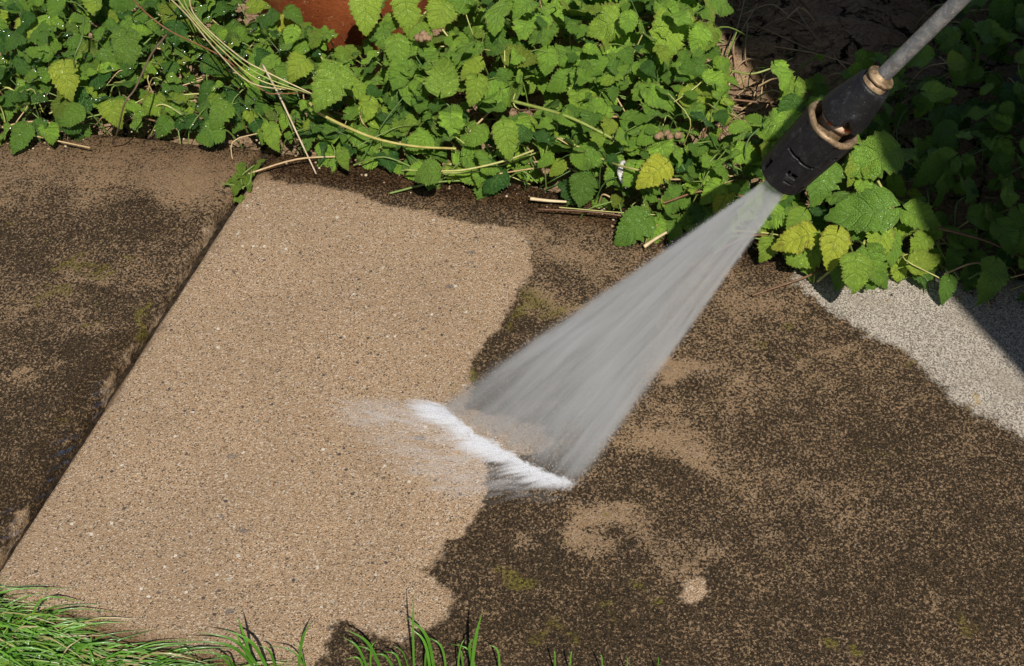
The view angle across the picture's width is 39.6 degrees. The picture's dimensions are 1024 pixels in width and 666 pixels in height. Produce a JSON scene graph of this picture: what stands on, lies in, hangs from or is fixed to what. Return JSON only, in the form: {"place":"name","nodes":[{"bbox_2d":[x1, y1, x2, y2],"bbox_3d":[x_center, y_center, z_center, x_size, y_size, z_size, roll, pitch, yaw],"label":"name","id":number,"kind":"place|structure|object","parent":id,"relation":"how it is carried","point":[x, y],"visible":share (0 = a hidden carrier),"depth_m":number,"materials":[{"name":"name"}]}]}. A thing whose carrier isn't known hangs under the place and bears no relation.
{"place":"outdoors","nodes":[
{"label":"outdoors","id":0,"kind":"place"},
{"bbox_2d":[0,577,291,665],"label":"grass","id":1,"kind":"structure","parent":0,"point":[27,652],"depth_m":1.24,"materials":[{"name":"green plant"}]},
{"bbox_2d":[0,153,1023,665],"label":"pavement","id":2,"kind":"structure","parent":0,"point":[816,473],"depth_m":1.41,"materials":[{"name":"concrete"}]},
{"bbox_2d":[182,617,275,665],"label":"grass tuft","id":3,"kind":"object","parent":2,"relation":"on","point":[248,657],"visible":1,"depth_m":1.21,"materials":[{"name":"green plant"}]},
{"bbox_2d":[233,194,245,202],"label":"fallen leaf","id":4,"kind":"object","parent":2,"relation":"on","point":[240,198],"visible":1,"depth_m":1.68,"materials":[{"name":"green plant"}]},
{"bbox_2d":[265,623,310,665],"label":"grass tuft","id":5,"kind":"object","parent":2,"relation":"on","point":[300,651],"visible":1,"depth_m":1.21,"materials":[{"name":"green plant"}]},
{"bbox_2d":[261,64,316,173],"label":"trailing stem","id":6,"kind":"object","parent":2,"relation":"on","point":[276,90],"visible":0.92,"depth_m":1.72,"materials":[{"name":"beige plant"}]},
{"bbox_2d":[345,594,445,665],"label":"grass tuft","id":7,"kind":"object","parent":2,"relation":"on","point":[372,651],"visible":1,"depth_m":1.21,"materials":[{"name":"green plant"}]},
{"bbox_2d":[449,611,499,665],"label":"grass tuft","id":8,"kind":"object","parent":2,"relation":"on","point":[472,657],"visible":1,"depth_m":1.21,"materials":[{"name":"green plant"}]},
{"bbox_2d":[2,120,1000,312],"bbox_3d":[-0.086,-0.164,1.690,1.298,0.004,0.126,10,46,10],"label":"grit","id":9,"kind":"object","parent":2,"relation":"on","point":[674,244],"visible":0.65,"depth_m":1.69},
{"bbox_2d":[0,0,1023,300],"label":"leaf foliage","id":10,"kind":"object","parent":2,"relation":"on","point":[720,216],"visible":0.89,"depth_m":1.72,"materials":[{"name":"green plant"}]},
{"bbox_2d":[73,15,84,79],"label":"trailing stem","id":11,"kind":"object","parent":10,"relation":"on","point":[81,39],"visible":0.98,"depth_m":1.73,"materials":[{"name":"green plant"}]},
{"bbox_2d":[133,0,302,94],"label":"trailing stem","id":12,"kind":"object","parent":10,"relation":"on","point":[143,10],"visible":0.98,"depth_m":1.73,"materials":[{"name":"brown plant"}]},
{"bbox_2d":[178,0,303,92],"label":"trailing stem","id":13,"kind":"object","parent":10,"relation":"on","point":[227,54],"visible":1,"depth_m":1.71,"materials":[{"name":"plant"}]},
{"bbox_2d":[183,0,310,94],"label":"trailing stem","id":14,"kind":"object","parent":10,"relation":"on","point":[236,57],"visible":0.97,"depth_m":1.70,"materials":[{"name":"green plant"}]},
{"bbox_2d":[189,0,311,93],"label":"trailing stem","id":15,"kind":"object","parent":10,"relation":"on","point":[196,17],"visible":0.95,"depth_m":1.71,"materials":[{"name":"green plant"}]},
{"bbox_2d":[308,102,455,149],"bbox_3d":[-0.159,-0.240,1.693,0.196,0.018,0.022,17,47,16],"label":"trailing stem","id":16,"kind":"object","parent":10,"relation":"on","point":[367,135],"visible":0.9,"depth_m":1.69,"materials":[{"name":"green plant"}]},
{"bbox_2d":[348,0,458,39],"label":"leafy plant","id":17,"kind":"object","parent":10,"relation":"on","point":[407,14],"visible":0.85,"depth_m":1.74,"materials":[{"name":"green plant"}]},
{"bbox_2d":[413,30,431,62],"bbox_3d":[-0.107,-0.347,1.740,0.023,0.071,0.049,0,45,0],"label":"seed head","id":18,"kind":"object","parent":10,"relation":"on","point":[422,36],"visible":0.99,"depth_m":1.70},
{"bbox_2d":[335,146,533,185],"bbox_3d":[-0.103,-0.194,1.686,0.239,0.091,0.102,20,48,19],"label":"leafy plant","id":19,"kind":"object","parent":10,"relation":"on","point":[429,171],"visible":0.98,"depth_m":1.64,"materials":[{"name":"green plant"}]},
{"bbox_2d":[404,151,538,173],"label":"trailing stem","id":20,"kind":"object","parent":10,"relation":"on","point":[415,170],"visible":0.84,"depth_m":1.68,"materials":[{"name":"plant"}]},
{"bbox_2d":[511,99,640,155],"bbox_3d":[0.084,-0.234,1.662,0.189,0.043,0.013,17,48,17],"label":"trailing stem","id":21,"kind":"object","parent":10,"relation":"on","point":[557,113],"visible":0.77,"depth_m":1.65,"materials":[{"name":"green plant"}]},
{"bbox_2d":[617,160,626,187],"bbox_3d":[0.126,-0.184,1.633,0.011,0.012,0.044,0,45,0],"label":"feather","id":22,"kind":"object","parent":10,"relation":"on","point":[620,171],"visible":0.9,"depth_m":1.63,"materials":[{"name":"white"}]},
{"bbox_2d":[585,1,730,86],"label":"leafy plant","id":23,"kind":"object","parent":10,"relation":"on","point":[601,27],"visible":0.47,"depth_m":1.72,"materials":[{"name":"green plant"}]},
{"bbox_2d":[731,58,792,74],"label":"trailing stem","id":24,"kind":"object","parent":10,"relation":"on","point":[740,72],"visible":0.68,"depth_m":1.77,"materials":[{"name":"plant"}]},
{"bbox_2d":[911,127,1023,163],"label":"trailing stem","id":25,"kind":"object","parent":10,"relation":"on","point":[921,154],"visible":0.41,"depth_m":1.70,"materials":[{"name":"green plant"}]},
{"bbox_2d":[530,197,566,202],"bbox_3d":[0.045,-0.156,1.669,0.047,0.007,0.005,0,45,0],"label":"straw","id":26,"kind":"object","parent":2,"relation":"on","point":[546,200],"visible":1,"depth_m":1.67,"materials":[{"name":"beige plant"}]},
{"bbox_2d":[354,199,764,487],"bbox_3d":[0.011,0.031,1.333,0.437,0.275,0.171,0,45,0],"label":"water splash","id":27,"kind":"object","parent":2,"relation":"on","point":[525,349],"visible":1,"depth_m":1.38,"materials":[{"name":"white liquid"}]},
{"bbox_2d":[554,651,658,665],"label":"grass tuft","id":28,"kind":"object","parent":2,"relation":"on","point":[571,656],"visible":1,"depth_m":1.22,"materials":[{"name":"green plant"}]},
{"bbox_2d":[643,231,666,247],"bbox_3d":[0.163,-0.106,1.616,0.029,0.017,0.005,-16,47,-15],"label":"straw","id":29,"kind":"object","parent":2,"relation":"on","point":[647,244],"visible":1,"depth_m":1.61,"materials":[{"name":"beige plant"}]},
{"bbox_2d":[0,0,1023,665],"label":"ground","id":30,"kind":"structure","parent":0,"point":[848,30],"depth_m":1.85,"materials":[{"name":"soil"}]},
{"bbox_2d":[13,17,39,39],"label":"leaf","id":31,"kind":"object","parent":30,"relation":"on","point":[27,32],"visible":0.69,"depth_m":1.81,"materials":[{"name":"green plant"}]},
{"bbox_2d":[47,58,79,101],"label":"leaf","id":32,"kind":"object","parent":30,"relation":"on","point":[65,79],"visible":0.94,"depth_m":1.75,"materials":[{"name":"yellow plant"}]},
{"bbox_2d":[93,27,142,85],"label":"leaf","id":33,"kind":"object","parent":30,"relation":"on","point":[123,48],"visible":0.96,"depth_m":1.78,"materials":[{"name":"green plant"}]},
{"bbox_2d":[0,127,261,568],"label":"pavement","id":34,"kind":"structure","parent":30,"relation":"on","point":[103,241],"depth_m":1.60,"materials":[{"name":"concrete"}]},
{"bbox_2d":[112,33,167,144],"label":"trailing stem","id":35,"kind":"object","parent":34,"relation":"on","point":[149,57],"visible":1,"depth_m":1.67,"materials":[{"name":"plant"}]},
{"bbox_2d":[0,150,268,597],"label":"joint filling","id":36,"kind":"object","parent":30,"relation":"on","point":[203,253],"visible":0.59,"depth_m":1.54,"materials":[{"name":"brown soil"}]},
{"bbox_2d":[221,159,265,196],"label":"weed","id":37,"kind":"object","parent":36,"relation":"on","point":[236,184],"visible":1,"depth_m":1.70,"materials":[{"name":"green plant"}]},
{"bbox_2d":[9,98,281,154],"bbox_3d":[-0.445,-0.252,1.748,0.335,0.085,0.081,2,45,2],"label":"leafy plant","id":38,"kind":"object","parent":30,"relation":"on","point":[221,111],"visible":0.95,"depth_m":1.72,"materials":[{"name":"green plant"}]},
{"bbox_2d":[259,0,428,54],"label":"plant pot","id":39,"kind":"object","parent":30,"relation":"on","point":[335,15],"visible":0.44,"depth_m":1.86,"materials":[{"name":"ceramic"}]},
{"bbox_2d":[464,115,536,161],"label":"leafy plant","id":40,"kind":"object","parent":30,"relation":"on","point":[505,137],"visible":0.9,"depth_m":1.64,"materials":[{"name":"green plant"}]},
{"bbox_2d":[0,0,1023,305],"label":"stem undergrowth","id":41,"kind":"object","parent":30,"relation":"on","point":[616,116],"visible":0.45,"depth_m":1.75,"materials":[{"name":"green plant"}]},
{"bbox_2d":[171,0,302,90],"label":"trailing stem","id":42,"kind":"object","parent":41,"relation":"on","point":[181,9],"visible":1,"depth_m":1.71,"materials":[{"name":"green plant"}]},
{"bbox_2d":[285,33,489,112],"bbox_3d":[-0.146,-0.304,1.721,0.251,0.105,0.151,0,45,0],"label":"leafy plant","id":43,"kind":"object","parent":41,"relation":"on","point":[331,82],"visible":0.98,"depth_m":1.68,"materials":[{"name":"green plant"}]},
{"bbox_2d":[559,137,673,189],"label":"leafy plant","id":44,"kind":"object","parent":41,"relation":"on","point":[655,170],"visible":0.98,"depth_m":1.58,"materials":[{"name":"yellow plant"}]},
{"bbox_2d":[654,130,682,139],"bbox_3d":[0.184,-0.211,1.655,0.026,0.069,0.041,29,52,26],"label":"seed head","id":45,"kind":"object","parent":41,"relation":"on","point":[667,134],"visible":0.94,"depth_m":1.63},
{"bbox_2d":[726,32,736,55],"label":"trailing stem","id":46,"kind":"object","parent":41,"relation":"on","point":[731,45],"visible":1,"depth_m":1.80,"materials":[{"name":"green plant"}]},
{"bbox_2d":[569,172,655,246],"bbox_3d":[0.119,-0.142,1.651,0.117,0.067,0.090,18,48,17],"label":"leafy plant","id":47,"kind":"object","parent":30,"relation":"on","point":[635,223],"visible":0.98,"depth_m":1.62,"materials":[{"name":"green plant"}]},
{"bbox_2d":[726,0,744,57],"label":"dry root","id":48,"kind":"object","parent":30,"relation":"on","point":[737,25],"visible":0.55,"depth_m":1.88,"materials":[{"name":"brown plant"}]},
{"bbox_2d":[733,3,757,81],"bbox_3d":[0.302,-0.383,1.868,0.018,0.042,0.126,12,46,11],"label":"dry root","id":49,"kind":"object","parent":30,"relation":"on","point":[750,15],"visible":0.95,"depth_m":1.86,"materials":[{"name":"brown plant"}]},
{"bbox_2d":[744,23,748,67],"bbox_3d":[0.306,-0.375,1.862,0.010,0.036,0.059,0,45,0],"label":"dry root","id":50,"kind":"object","parent":30,"relation":"on","point":[746,44],"visible":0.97,"depth_m":1.85,"materials":[{"name":"brown plant"}]},
{"bbox_2d":[778,76,806,101],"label":"leafy plant","id":51,"kind":"object","parent":30,"relation":"on","point":[800,83],"visible":0.48,"depth_m":1.71,"materials":[{"name":"green plant"}]},
{"bbox_2d":[795,8,821,42],"bbox_3d":[0.392,-0.398,1.876,0.016,0.032,0.069,-28,52,-25],"label":"dry root","id":52,"kind":"object","parent":30,"relation":"on","point":[807,26],"visible":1,"depth_m":1.87,"materials":[{"name":"brown plant"}]},
{"bbox_2d":[756,219,940,293],"bbox_3d":[0.368,-0.078,1.562,0.201,0.103,0.150,9,46,9],"label":"leafy plant","id":53,"kind":"object","parent":30,"relation":"on","point":[860,267],"visible":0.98,"depth_m":1.55,"materials":[{"name":"green plant"}]},
{"bbox_2d":[758,129,941,234],"bbox_3d":[0.377,-0.146,1.602,0.169,0.131,0.141,-8,46,-8],"label":"leafy plant","id":54,"kind":"object","parent":30,"relation":"on","point":[866,210],"visible":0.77,"depth_m":1.58,"materials":[{"name":"green plant"}]},
{"bbox_2d":[926,189,1023,305],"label":"leafy plant","id":55,"kind":"object","parent":30,"relation":"on","point":[993,279],"visible":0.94,"depth_m":1.54,"materials":[{"name":"green plant"}]},
{"bbox_2d":[1013,42,1023,82],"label":"post","id":56,"kind":"object","parent":30,"relation":"on","point":[1017,77],"visible":0.16,"depth_m":1.81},
{"bbox_2d":[761,0,970,195],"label":"pressure washer lance","id":57,"kind":"object","parent":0,"point":[817,139],"visible":1,"depth_m":1.21,"materials":[{"name":"black plastic"}]}
]}

